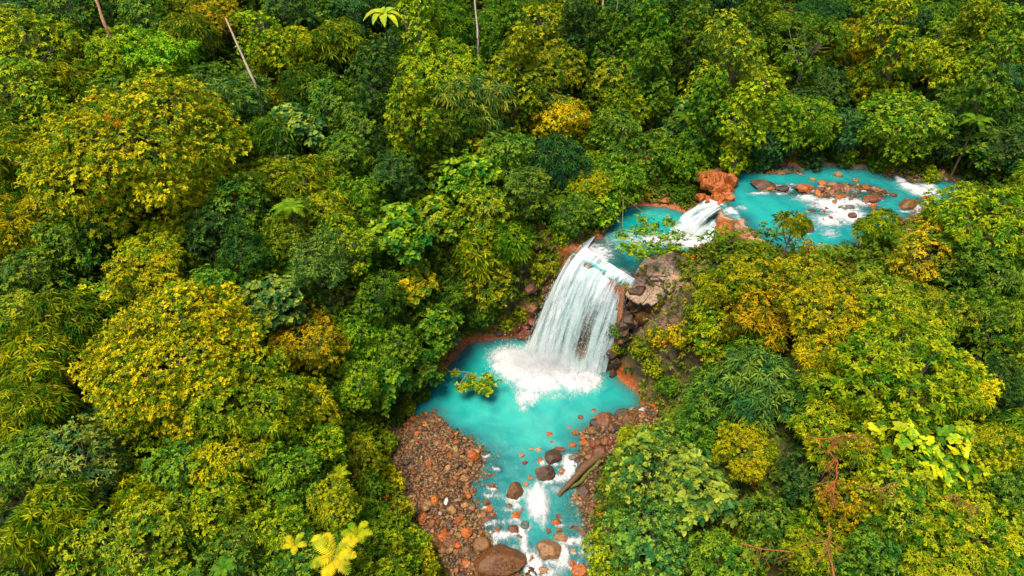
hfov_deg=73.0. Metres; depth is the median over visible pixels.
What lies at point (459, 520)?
boulder
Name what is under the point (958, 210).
tree
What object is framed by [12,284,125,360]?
tree
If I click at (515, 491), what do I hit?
boulder
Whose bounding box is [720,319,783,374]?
tree
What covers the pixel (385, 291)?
tree
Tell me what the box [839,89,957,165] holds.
tree
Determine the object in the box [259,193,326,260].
tree
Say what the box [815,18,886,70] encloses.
tree
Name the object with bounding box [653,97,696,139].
tree
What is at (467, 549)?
boulder
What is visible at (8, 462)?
tree
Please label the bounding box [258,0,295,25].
tree
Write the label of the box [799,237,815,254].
shrub
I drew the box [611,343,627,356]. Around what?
shrub
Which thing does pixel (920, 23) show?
tree
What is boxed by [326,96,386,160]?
tree
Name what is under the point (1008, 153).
tree
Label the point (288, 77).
tree
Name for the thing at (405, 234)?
tree
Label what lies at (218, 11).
tree
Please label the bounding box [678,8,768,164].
tree
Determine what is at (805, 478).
tree
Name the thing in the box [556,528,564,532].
boulder
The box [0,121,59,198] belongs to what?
tree
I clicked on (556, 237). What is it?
shrub
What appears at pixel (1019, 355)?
tree
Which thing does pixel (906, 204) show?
boulder
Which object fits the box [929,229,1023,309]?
tree
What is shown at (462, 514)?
stone
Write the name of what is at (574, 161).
tree
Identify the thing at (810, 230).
boulder
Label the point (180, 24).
tree
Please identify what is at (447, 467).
stone
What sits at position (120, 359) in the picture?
tree
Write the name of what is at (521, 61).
tree
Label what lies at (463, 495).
stone
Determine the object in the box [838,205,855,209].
boulder
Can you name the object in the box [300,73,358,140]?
tree
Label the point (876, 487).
dead branch
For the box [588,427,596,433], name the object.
boulder
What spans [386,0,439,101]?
tree
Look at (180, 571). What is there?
tree
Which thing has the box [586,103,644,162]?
tree
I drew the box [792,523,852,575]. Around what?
dead branch
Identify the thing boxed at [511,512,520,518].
boulder
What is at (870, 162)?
shrub
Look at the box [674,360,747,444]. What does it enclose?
tree
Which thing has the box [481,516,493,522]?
boulder
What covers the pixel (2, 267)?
tree
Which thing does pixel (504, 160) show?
tree
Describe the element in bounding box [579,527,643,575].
tree
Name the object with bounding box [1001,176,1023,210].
tree
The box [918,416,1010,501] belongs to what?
tree
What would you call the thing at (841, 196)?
boulder
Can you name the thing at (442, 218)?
tree
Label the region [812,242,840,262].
shrub
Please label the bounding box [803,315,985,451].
tree
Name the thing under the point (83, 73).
tree
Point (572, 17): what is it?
tree
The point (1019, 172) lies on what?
tree
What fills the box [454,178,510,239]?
tree
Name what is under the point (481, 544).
boulder
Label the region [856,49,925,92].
tree
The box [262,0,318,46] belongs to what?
tree
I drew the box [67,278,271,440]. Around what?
tree
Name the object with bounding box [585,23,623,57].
tree
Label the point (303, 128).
tree
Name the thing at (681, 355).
ground cover
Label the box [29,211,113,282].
tree
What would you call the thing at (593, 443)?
boulder
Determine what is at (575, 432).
boulder
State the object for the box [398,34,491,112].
tree
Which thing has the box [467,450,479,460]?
boulder
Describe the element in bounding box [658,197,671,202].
boulder
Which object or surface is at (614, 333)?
shrub
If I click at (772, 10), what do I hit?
tree
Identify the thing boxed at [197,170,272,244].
tree
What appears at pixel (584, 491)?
boulder
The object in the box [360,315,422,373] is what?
tree
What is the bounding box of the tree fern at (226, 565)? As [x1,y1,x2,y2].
[210,556,236,575]
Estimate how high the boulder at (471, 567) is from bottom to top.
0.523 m
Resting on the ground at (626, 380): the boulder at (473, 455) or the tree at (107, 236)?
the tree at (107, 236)
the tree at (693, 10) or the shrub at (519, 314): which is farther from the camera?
the tree at (693, 10)
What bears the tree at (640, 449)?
on the ground at (626, 380)
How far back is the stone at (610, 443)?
68.22 m
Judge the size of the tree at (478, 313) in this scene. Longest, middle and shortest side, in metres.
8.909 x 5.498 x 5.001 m
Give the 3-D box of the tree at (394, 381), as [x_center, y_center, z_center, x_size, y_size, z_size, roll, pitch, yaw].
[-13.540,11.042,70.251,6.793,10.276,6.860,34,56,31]
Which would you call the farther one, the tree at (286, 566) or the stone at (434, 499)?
the stone at (434, 499)
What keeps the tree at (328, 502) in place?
on the ground at (626, 380)
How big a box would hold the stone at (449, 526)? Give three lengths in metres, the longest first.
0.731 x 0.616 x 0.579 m
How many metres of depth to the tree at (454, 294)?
73.85 m
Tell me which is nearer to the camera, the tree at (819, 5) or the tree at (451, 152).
the tree at (451, 152)
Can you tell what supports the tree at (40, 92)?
on the ground at (626, 380)
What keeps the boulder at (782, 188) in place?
in the river
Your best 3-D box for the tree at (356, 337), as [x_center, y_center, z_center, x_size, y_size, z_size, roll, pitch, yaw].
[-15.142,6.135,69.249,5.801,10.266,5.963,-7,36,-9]
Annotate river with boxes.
[720,168,955,252]
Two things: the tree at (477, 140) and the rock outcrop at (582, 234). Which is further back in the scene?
the tree at (477, 140)
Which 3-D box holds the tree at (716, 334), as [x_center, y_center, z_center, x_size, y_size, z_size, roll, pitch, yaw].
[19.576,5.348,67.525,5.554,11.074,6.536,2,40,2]
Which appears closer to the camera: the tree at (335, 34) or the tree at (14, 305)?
the tree at (14, 305)
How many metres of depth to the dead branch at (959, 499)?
37.30 m
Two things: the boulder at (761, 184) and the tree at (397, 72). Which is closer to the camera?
the boulder at (761, 184)
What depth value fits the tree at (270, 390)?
53.16 m
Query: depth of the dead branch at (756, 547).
45.88 m
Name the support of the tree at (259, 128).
on the ground at (626, 380)
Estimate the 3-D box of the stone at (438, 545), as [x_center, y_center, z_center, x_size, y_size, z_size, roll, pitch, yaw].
[-6.543,23.055,62.026,1.064,0.529,0.788,10,47,-2]
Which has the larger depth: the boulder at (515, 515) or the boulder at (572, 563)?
the boulder at (515, 515)
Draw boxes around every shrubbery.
[0,0,1023,575]
[10,53,717,575]
[386,114,1017,199]
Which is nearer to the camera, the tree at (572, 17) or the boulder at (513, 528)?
the boulder at (513, 528)
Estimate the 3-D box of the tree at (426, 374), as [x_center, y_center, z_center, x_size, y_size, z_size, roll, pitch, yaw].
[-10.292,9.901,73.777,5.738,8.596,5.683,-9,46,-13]
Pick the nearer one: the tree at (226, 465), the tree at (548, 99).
the tree at (226, 465)
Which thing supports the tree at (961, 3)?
on the ground at (626, 380)
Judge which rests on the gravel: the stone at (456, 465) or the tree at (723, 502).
the stone at (456, 465)
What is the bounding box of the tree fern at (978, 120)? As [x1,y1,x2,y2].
[947,113,997,181]
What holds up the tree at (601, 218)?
on the ground at (626, 380)
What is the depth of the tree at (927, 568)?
40.19 m
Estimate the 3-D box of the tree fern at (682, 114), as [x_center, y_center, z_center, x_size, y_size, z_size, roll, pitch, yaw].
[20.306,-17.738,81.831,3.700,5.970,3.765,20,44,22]
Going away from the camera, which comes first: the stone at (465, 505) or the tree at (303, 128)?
the stone at (465, 505)
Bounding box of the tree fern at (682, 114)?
[672,111,699,152]
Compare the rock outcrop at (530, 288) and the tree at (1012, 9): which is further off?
the tree at (1012, 9)
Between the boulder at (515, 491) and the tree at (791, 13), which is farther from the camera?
the tree at (791, 13)
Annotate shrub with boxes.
[264,89,280,109]
[370,529,404,570]
[374,427,398,455]
[375,463,405,494]
[388,405,408,427]
[389,493,416,526]
[397,397,416,417]
[406,524,433,557]
[408,547,442,575]
[412,386,431,405]
[465,313,488,333]
[494,310,514,332]
[512,305,529,321]
[528,247,560,284]
[551,230,571,248]
[602,458,619,481]
[608,321,621,339]
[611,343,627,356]
[630,333,654,361]
[642,355,667,378]
[644,327,668,349]
[656,375,681,399]
[665,322,693,348]
[673,183,693,205]
[709,148,731,168]
[733,125,789,174]
[738,148,765,173]
[746,239,770,258]
[798,145,826,172]
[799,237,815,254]
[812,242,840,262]
[831,145,859,167]
[865,154,891,173]
[921,165,941,183]
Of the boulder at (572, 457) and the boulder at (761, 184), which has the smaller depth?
the boulder at (572, 457)
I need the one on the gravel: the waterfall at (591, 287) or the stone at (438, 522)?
the stone at (438, 522)
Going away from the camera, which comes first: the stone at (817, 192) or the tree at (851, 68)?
the stone at (817, 192)
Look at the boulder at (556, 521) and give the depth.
64.19 m
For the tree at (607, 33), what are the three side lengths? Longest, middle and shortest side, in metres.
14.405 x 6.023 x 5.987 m
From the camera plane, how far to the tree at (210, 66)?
78.31 m
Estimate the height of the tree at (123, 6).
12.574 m
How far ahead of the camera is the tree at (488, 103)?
79.33 m
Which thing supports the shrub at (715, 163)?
on the ground at (626, 380)
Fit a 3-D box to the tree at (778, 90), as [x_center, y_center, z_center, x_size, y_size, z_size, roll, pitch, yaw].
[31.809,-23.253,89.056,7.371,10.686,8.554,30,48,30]
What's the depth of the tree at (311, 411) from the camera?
57.40 m
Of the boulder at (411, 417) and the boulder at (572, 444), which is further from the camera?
the boulder at (411, 417)
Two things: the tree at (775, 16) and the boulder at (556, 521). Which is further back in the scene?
the tree at (775, 16)
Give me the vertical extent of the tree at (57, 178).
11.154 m
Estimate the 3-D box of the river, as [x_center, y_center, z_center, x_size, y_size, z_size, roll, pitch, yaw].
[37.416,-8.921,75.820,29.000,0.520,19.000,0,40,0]
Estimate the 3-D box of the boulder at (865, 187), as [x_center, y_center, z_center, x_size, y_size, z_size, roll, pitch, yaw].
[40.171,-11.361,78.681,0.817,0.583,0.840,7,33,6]
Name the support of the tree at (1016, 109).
on the ground at (626, 380)
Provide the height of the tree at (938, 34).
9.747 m
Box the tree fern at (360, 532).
[341,521,372,571]
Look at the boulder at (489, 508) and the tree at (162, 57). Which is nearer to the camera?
the boulder at (489, 508)
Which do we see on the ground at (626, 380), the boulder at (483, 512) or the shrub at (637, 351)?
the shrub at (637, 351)
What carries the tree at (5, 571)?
on the ground at (626, 380)
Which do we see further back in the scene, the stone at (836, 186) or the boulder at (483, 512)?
the stone at (836, 186)
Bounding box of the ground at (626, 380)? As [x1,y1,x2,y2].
[0,0,1023,575]
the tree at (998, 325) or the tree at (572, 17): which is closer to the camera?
the tree at (998, 325)
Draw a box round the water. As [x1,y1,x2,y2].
[573,208,717,280]
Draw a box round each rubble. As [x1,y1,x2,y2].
[574,403,659,512]
[751,161,924,253]
[887,204,926,243]
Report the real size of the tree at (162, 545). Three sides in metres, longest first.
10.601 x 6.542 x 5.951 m
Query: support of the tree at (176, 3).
on the ground at (626, 380)
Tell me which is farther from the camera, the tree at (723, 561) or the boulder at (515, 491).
the boulder at (515, 491)
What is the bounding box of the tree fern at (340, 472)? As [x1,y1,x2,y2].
[328,466,350,493]
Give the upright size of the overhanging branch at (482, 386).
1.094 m
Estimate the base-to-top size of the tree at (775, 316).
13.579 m
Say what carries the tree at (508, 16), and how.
on the ground at (626, 380)
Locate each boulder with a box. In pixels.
[407,415,415,421]
[418,512,426,521]
[436,530,449,541]
[443,536,457,547]
[449,479,457,485]
[452,452,460,457]
[454,497,462,501]
[455,516,463,524]
[460,475,468,482]
[460,527,472,537]
[461,558,467,565]
[462,544,471,554]
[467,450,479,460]
[468,562,474,570]
[472,536,490,551]
[473,544,526,575]
[479,509,488,516]
[481,500,491,505]
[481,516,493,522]
[482,451,490,455]
[485,505,493,511]
[487,483,495,486]
[492,526,502,531]
[506,482,523,499]
[508,525,518,532]
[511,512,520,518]
[520,520,528,529]
[535,464,555,480]
[536,539,561,560]
[538,567,548,574]
[544,448,561,464]
[552,518,560,525]
[553,446,564,451]
[553,533,567,541]
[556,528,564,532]
[557,467,565,473]
[568,454,576,460]
[569,442,576,446]
[569,560,575,567]
[571,430,578,435]
[571,564,587,575]
[575,455,582,465]
[577,483,590,499]
[579,529,586,536]
[583,445,591,452]
[584,453,592,460]
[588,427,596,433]
[588,502,595,513]
[589,440,600,448]
[590,419,597,426]
[594,445,605,454]
[595,412,612,427]
[600,435,610,445]
[607,423,620,433]
[615,408,629,416]
[621,412,634,423]
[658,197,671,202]
[714,219,732,235]
[733,224,748,232]
[750,179,775,190]
[775,185,789,191]
[795,184,814,192]
[799,224,813,232]
[818,179,826,185]
[833,171,842,177]
[835,194,846,198]
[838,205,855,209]
[848,212,856,217]
[861,185,869,190]
[862,195,881,203]
[889,192,897,196]
[898,199,918,209]
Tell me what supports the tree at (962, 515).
on the ground at (626, 380)
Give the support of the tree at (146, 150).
on the ground at (626, 380)
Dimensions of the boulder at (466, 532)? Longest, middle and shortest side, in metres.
1.139 x 1.001 x 0.776 m
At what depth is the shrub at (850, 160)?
81.57 m
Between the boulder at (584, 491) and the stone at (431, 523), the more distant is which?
the boulder at (584, 491)
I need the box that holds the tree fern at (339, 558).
[310,532,358,575]
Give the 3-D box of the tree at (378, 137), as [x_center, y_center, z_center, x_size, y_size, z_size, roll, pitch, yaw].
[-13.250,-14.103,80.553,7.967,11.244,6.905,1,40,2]
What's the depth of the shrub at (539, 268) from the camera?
76.25 m
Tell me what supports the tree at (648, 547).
on the ground at (626, 380)
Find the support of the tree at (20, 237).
on the ground at (626, 380)
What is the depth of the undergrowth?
68.89 m
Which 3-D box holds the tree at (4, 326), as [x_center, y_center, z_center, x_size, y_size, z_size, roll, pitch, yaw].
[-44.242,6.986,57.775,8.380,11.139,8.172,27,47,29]
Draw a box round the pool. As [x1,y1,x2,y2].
[410,340,635,575]
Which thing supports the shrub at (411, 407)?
on the ground at (626, 380)
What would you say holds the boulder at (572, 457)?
on the ground at (626, 380)
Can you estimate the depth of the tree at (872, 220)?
66.45 m
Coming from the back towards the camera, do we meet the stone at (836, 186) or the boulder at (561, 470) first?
the stone at (836, 186)
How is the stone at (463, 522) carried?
on the gravel
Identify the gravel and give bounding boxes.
[390,411,524,575]
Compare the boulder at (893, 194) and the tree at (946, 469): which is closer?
the tree at (946, 469)
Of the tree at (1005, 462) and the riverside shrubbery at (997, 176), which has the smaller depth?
the tree at (1005, 462)
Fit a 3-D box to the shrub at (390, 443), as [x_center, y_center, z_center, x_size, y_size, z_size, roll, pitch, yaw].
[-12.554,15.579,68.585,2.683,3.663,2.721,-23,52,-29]
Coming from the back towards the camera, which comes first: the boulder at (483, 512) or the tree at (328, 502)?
the boulder at (483, 512)
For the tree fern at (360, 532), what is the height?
5.906 m
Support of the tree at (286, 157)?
on the ground at (626, 380)
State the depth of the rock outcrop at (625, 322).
72.23 m
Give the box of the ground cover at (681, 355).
[283,121,991,575]
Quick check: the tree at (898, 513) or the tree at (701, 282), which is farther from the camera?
the tree at (701, 282)
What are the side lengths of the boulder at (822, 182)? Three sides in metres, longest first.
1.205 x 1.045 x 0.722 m
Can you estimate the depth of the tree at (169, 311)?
61.24 m
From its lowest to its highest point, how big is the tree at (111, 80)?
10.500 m
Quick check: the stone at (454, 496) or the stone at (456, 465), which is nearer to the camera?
the stone at (454, 496)
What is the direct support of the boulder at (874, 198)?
on the ground at (626, 380)
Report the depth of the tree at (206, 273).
61.86 m
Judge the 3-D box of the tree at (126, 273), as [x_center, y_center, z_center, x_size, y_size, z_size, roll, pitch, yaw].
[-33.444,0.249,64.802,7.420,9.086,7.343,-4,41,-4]
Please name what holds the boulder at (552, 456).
on the ground at (626, 380)
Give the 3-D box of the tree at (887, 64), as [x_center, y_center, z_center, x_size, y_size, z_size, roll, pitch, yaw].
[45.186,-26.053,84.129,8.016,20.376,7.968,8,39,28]
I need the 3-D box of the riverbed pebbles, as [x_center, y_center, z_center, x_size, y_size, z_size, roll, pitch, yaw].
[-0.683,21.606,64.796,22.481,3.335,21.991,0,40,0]
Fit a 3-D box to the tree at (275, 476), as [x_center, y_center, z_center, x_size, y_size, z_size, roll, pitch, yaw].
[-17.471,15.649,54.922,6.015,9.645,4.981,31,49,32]
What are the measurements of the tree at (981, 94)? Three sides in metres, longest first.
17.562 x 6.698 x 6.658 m
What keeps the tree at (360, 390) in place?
on the ground at (626, 380)
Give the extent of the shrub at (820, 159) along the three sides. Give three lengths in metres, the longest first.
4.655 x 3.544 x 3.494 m
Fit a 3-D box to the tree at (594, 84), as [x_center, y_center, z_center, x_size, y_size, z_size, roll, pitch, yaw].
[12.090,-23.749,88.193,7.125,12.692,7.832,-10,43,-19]
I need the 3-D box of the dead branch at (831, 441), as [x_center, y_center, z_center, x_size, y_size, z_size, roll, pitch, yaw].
[21.424,10.453,45.513,4.467,2.274,1.517,-3,40,-4]
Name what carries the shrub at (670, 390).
on the ground at (626, 380)
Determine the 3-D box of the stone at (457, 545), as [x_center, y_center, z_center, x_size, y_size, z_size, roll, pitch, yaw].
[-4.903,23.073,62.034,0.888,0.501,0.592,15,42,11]
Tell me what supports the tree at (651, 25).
on the ground at (626, 380)
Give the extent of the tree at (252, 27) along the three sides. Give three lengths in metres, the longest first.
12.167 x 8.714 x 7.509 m
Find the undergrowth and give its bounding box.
[0,0,1023,575]
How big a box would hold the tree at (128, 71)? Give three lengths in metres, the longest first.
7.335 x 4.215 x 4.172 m
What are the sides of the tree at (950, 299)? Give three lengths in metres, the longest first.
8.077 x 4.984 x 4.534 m
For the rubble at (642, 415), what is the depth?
69.77 m
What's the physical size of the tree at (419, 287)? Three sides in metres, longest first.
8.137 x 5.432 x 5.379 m
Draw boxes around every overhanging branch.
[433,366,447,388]
[438,362,502,396]
[613,189,693,262]
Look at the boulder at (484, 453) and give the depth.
69.07 m
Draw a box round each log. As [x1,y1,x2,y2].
[557,451,603,496]
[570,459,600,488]
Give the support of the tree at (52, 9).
on the ground at (626, 380)
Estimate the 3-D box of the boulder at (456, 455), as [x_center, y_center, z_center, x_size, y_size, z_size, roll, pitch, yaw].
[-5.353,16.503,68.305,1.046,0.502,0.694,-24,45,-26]
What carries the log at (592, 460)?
on the ground at (626, 380)
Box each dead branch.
[736,543,821,575]
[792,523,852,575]
[807,434,874,460]
[810,450,843,511]
[858,481,898,504]
[943,494,977,520]
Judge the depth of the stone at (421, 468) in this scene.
67.14 m
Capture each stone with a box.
[402,460,410,464]
[402,480,409,486]
[410,426,418,432]
[411,470,417,474]
[418,466,425,471]
[422,504,429,511]
[425,500,433,506]
[428,519,434,527]
[431,495,438,504]
[433,541,444,549]
[435,519,441,525]
[438,547,445,553]
[445,465,450,470]
[446,545,453,553]
[447,522,453,529]
[448,505,456,514]
[452,462,459,468]
[452,493,457,498]
[453,549,458,554]
[454,542,461,548]
[458,512,465,517]
[460,493,466,498]
[460,520,466,525]
[462,502,468,507]
[463,561,470,568]
[468,505,474,510]
[608,439,613,446]
[814,190,820,195]
[822,192,829,197]
[832,184,840,189]
[834,189,841,194]
[843,185,850,192]
[862,198,869,203]
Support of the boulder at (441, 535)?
on the gravel
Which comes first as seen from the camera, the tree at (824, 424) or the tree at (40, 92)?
the tree at (824, 424)
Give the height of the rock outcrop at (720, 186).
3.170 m
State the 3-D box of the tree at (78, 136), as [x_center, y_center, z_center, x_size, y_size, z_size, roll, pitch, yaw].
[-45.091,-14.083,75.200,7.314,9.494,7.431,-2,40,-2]
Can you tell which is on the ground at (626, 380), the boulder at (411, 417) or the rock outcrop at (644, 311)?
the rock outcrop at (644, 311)
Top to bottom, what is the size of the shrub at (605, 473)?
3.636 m
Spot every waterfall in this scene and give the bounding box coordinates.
[484,237,634,386]
[661,199,740,242]
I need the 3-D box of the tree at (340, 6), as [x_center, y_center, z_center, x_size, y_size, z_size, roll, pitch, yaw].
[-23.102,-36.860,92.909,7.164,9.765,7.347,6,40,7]
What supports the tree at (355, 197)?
on the ground at (626, 380)
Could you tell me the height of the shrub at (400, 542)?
4.818 m
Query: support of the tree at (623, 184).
on the ground at (626, 380)
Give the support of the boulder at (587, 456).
on the ground at (626, 380)
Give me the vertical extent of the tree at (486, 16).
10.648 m
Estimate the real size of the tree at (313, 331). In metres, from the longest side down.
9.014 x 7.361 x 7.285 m
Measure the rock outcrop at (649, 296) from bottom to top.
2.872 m
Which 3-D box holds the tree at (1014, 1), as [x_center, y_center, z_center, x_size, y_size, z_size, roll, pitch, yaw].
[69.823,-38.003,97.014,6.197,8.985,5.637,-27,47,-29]
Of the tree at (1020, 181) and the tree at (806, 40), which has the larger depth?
the tree at (806, 40)
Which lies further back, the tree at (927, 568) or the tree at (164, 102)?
the tree at (164, 102)
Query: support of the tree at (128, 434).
on the ground at (626, 380)
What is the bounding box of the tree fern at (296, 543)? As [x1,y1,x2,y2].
[281,532,306,562]
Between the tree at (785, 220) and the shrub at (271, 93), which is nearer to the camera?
the tree at (785, 220)
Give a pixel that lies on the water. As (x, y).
(629, 218)
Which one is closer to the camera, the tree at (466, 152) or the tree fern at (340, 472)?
the tree fern at (340, 472)
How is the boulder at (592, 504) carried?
on the rubble at (642, 415)
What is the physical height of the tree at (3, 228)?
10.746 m
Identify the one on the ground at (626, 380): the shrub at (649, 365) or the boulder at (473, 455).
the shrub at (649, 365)
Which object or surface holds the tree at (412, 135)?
on the ground at (626, 380)
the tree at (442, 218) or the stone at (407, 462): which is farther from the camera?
the tree at (442, 218)
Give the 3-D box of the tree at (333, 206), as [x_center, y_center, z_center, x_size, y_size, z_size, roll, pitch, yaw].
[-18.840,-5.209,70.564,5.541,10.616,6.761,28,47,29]
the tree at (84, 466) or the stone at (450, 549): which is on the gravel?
the stone at (450, 549)
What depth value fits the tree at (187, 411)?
52.91 m
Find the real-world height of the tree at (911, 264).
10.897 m
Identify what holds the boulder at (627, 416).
on the ground at (626, 380)
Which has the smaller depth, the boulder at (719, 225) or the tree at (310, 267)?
the tree at (310, 267)
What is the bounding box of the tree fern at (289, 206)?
[269,198,309,248]
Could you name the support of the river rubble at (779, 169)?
in the river
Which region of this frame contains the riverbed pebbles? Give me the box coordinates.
[397,417,599,575]
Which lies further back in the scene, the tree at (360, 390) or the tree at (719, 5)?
the tree at (719, 5)
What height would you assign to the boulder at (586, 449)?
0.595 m
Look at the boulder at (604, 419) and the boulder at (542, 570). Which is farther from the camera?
the boulder at (604, 419)
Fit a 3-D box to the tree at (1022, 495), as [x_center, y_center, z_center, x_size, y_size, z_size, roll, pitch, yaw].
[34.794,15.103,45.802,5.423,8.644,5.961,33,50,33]
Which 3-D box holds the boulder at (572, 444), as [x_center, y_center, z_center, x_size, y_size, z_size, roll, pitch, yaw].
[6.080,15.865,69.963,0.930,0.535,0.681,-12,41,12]
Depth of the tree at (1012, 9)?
88.12 m
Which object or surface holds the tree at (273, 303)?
on the ground at (626, 380)
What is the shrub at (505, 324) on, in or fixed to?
on the ground at (626, 380)
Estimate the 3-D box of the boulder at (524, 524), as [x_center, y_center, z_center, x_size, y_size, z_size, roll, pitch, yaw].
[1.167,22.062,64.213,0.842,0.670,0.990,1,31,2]
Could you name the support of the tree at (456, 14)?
on the ground at (626, 380)
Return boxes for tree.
[0,0,50,55]
[0,3,87,96]
[0,57,72,136]
[0,103,33,150]
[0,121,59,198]
[0,192,65,269]
[0,207,27,260]
[0,244,75,303]
[0,258,21,298]
[0,287,51,345]
[0,309,17,385]
[0,326,82,403]
[0,381,86,450]
[0,423,73,490]
[0,471,111,575]
[0,564,27,575]
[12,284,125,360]
[14,64,252,257]
[22,412,130,512]
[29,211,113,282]
[30,0,78,25]
[34,0,110,60]
[37,56,113,108]
[37,144,122,216]
[47,111,122,169]
[47,502,146,575]
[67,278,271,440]
[74,282,128,320]
[77,201,149,261]
[79,25,155,88]
[83,73,137,122]
[87,362,166,450]
[94,322,166,382]
[95,0,133,89]
[98,0,148,19]
[101,242,186,302]
[103,492,201,575]
[107,468,178,533]
[109,0,172,63]
[109,28,204,102]
[111,220,201,279]
[113,62,152,90]
[127,132,181,171]
[131,555,200,575]
[132,92,194,143]
[137,295,188,330]
[140,427,221,504]
[145,373,235,453]
[156,0,212,15]
[158,10,226,73]
[174,263,238,320]
[176,121,249,178]
[177,199,248,270]
[180,401,292,490]
[185,0,246,45]
[186,60,233,98]
[186,469,262,550]
[188,345,310,449]
[189,517,266,575]
[197,69,270,130]
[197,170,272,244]
[214,222,274,286]
[225,18,263,114]
[226,8,289,79]
[234,157,295,215]
[239,503,312,561]
[242,111,300,158]
[242,274,308,330]
[243,23,319,75]
[246,440,322,511]
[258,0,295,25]
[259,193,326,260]
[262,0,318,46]
[262,527,338,575]
[263,310,349,374]
[264,102,330,156]
[266,374,343,445]
[270,146,301,162]
[270,415,348,488]
[273,61,338,112]
[278,154,348,214]
[287,227,351,294]
[290,0,341,32]
[299,13,368,77]
[299,188,358,244]
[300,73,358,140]
[305,472,361,532]
[313,0,352,15]
[315,131,375,180]
[318,212,378,284]
[321,0,369,37]
[324,172,386,226]
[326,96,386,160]
[328,430,383,481]
[331,305,386,365]
[333,356,384,412]
[334,547,411,575]
[342,36,405,161]
[343,357,412,417]
[351,0,405,30]
[351,267,410,324]
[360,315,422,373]
[364,123,427,172]
[366,202,439,266]
[369,148,425,203]
[370,53,407,90]
[383,72,445,192]
[384,22,424,60]
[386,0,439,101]
[391,258,439,308]
[396,346,443,399]
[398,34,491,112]
[402,296,464,364]
[408,144,457,194]
[415,0,481,53]
[416,97,487,159]
[418,258,473,327]
[419,193,470,248]
[421,0,473,19]
[430,69,519,150]
[435,154,501,206]
[442,223,510,285]
[454,38,498,72]
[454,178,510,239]
[455,149,491,188]
[458,128,499,156]
[459,287,501,331]
[461,257,520,313]
[474,0,478,57]
[475,2,534,50]
[478,127,537,184]
[479,0,531,93]
[479,214,539,280]
[485,0,527,7]
[486,18,547,142]
[499,163,555,224]
[502,62,569,118]
[519,0,558,33]
[522,0,570,53]
[526,37,591,104]
[526,132,595,193]
[528,92,592,140]
[548,190,596,236]
[551,0,601,21]
[557,0,600,94]
[568,167,613,205]
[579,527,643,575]
[582,52,639,120]
[585,4,635,106]
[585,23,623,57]
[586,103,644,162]
[586,194,620,231]
[590,152,648,210]
[594,76,669,136]
[596,0,634,20]
[598,493,697,575]
[604,417,720,531]
[604,483,661,543]
[613,420,662,474]
[614,0,678,97]
[616,0,668,40]
[619,128,679,178]
[621,35,676,141]
[650,441,744,536]
[652,0,690,85]
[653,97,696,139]
[654,135,714,181]
[655,0,712,36]
[663,0,712,101]
[669,408,728,466]
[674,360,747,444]
[677,66,735,183]
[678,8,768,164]
[687,294,745,365]
[687,526,766,575]
[690,32,732,79]
[691,269,735,315]
[699,0,750,30]
[702,249,787,319]
[710,346,804,433]
[710,420,780,484]
[716,78,768,177]
[720,274,805,352]
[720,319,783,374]
[731,0,779,82]
[734,63,791,114]
[735,484,808,566]
[737,9,793,55]
[740,0,783,17]
[755,92,846,155]
[764,7,854,93]
[770,210,813,274]
[770,250,847,309]
[771,11,805,40]
[776,276,871,343]
[776,443,849,517]
[779,501,869,575]
[782,83,832,121]
[784,366,862,429]
[785,397,895,477]
[788,0,855,44]
[791,327,866,388]
[796,63,852,113]
[799,76,841,100]
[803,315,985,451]
[804,0,846,19]
[813,475,881,534]
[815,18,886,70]
[821,106,871,156]
[833,516,915,575]
[835,0,879,18]
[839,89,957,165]
[844,62,895,108]
[845,267,914,327]
[845,458,953,557]
[848,409,977,499]
[849,207,905,248]
[850,0,923,121]
[855,288,959,365]
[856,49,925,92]
[863,0,924,45]
[881,272,948,317]
[882,219,968,291]
[883,4,933,41]
[898,515,997,575]
[904,346,1005,425]
[906,38,981,98]
[912,486,1023,575]
[914,181,1023,294]
[915,286,980,341]
[916,0,961,33]
[918,16,971,41]
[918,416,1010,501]
[920,105,975,160]
[923,75,997,122]
[925,0,1006,97]
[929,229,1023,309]
[941,25,1023,161]
[942,0,980,29]
[947,286,1023,359]
[951,125,1011,173]
[964,52,1023,93]
[967,0,1023,51]
[967,422,1023,487]
[969,466,1023,534]
[971,296,1023,347]
[972,551,1023,575]
[976,122,1023,181]
[977,353,1023,419]
[979,90,1023,136]
[981,406,1023,482]
[981,516,1023,574]
[995,0,1023,19]
[996,332,1023,382]
[999,116,1023,174]
[1000,156,1023,202]
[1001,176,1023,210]
[1007,470,1023,507]
[1008,276,1023,304]
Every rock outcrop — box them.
[470,328,502,335]
[515,284,550,341]
[525,223,556,293]
[571,226,589,240]
[606,286,645,377]
[625,252,679,305]
[629,297,665,357]
[632,261,673,319]
[694,167,738,209]
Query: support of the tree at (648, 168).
on the ground at (626, 380)
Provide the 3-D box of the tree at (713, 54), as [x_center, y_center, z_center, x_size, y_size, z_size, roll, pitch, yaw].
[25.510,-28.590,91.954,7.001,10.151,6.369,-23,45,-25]
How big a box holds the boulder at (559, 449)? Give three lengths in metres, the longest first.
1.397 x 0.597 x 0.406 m
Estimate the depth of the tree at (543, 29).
87.72 m
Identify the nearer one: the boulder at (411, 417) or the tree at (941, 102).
the boulder at (411, 417)
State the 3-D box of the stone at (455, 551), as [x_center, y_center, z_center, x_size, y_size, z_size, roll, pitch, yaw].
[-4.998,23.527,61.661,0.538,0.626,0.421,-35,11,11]
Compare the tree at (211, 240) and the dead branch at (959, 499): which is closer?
the dead branch at (959, 499)
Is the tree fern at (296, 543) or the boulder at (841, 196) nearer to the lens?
the tree fern at (296, 543)

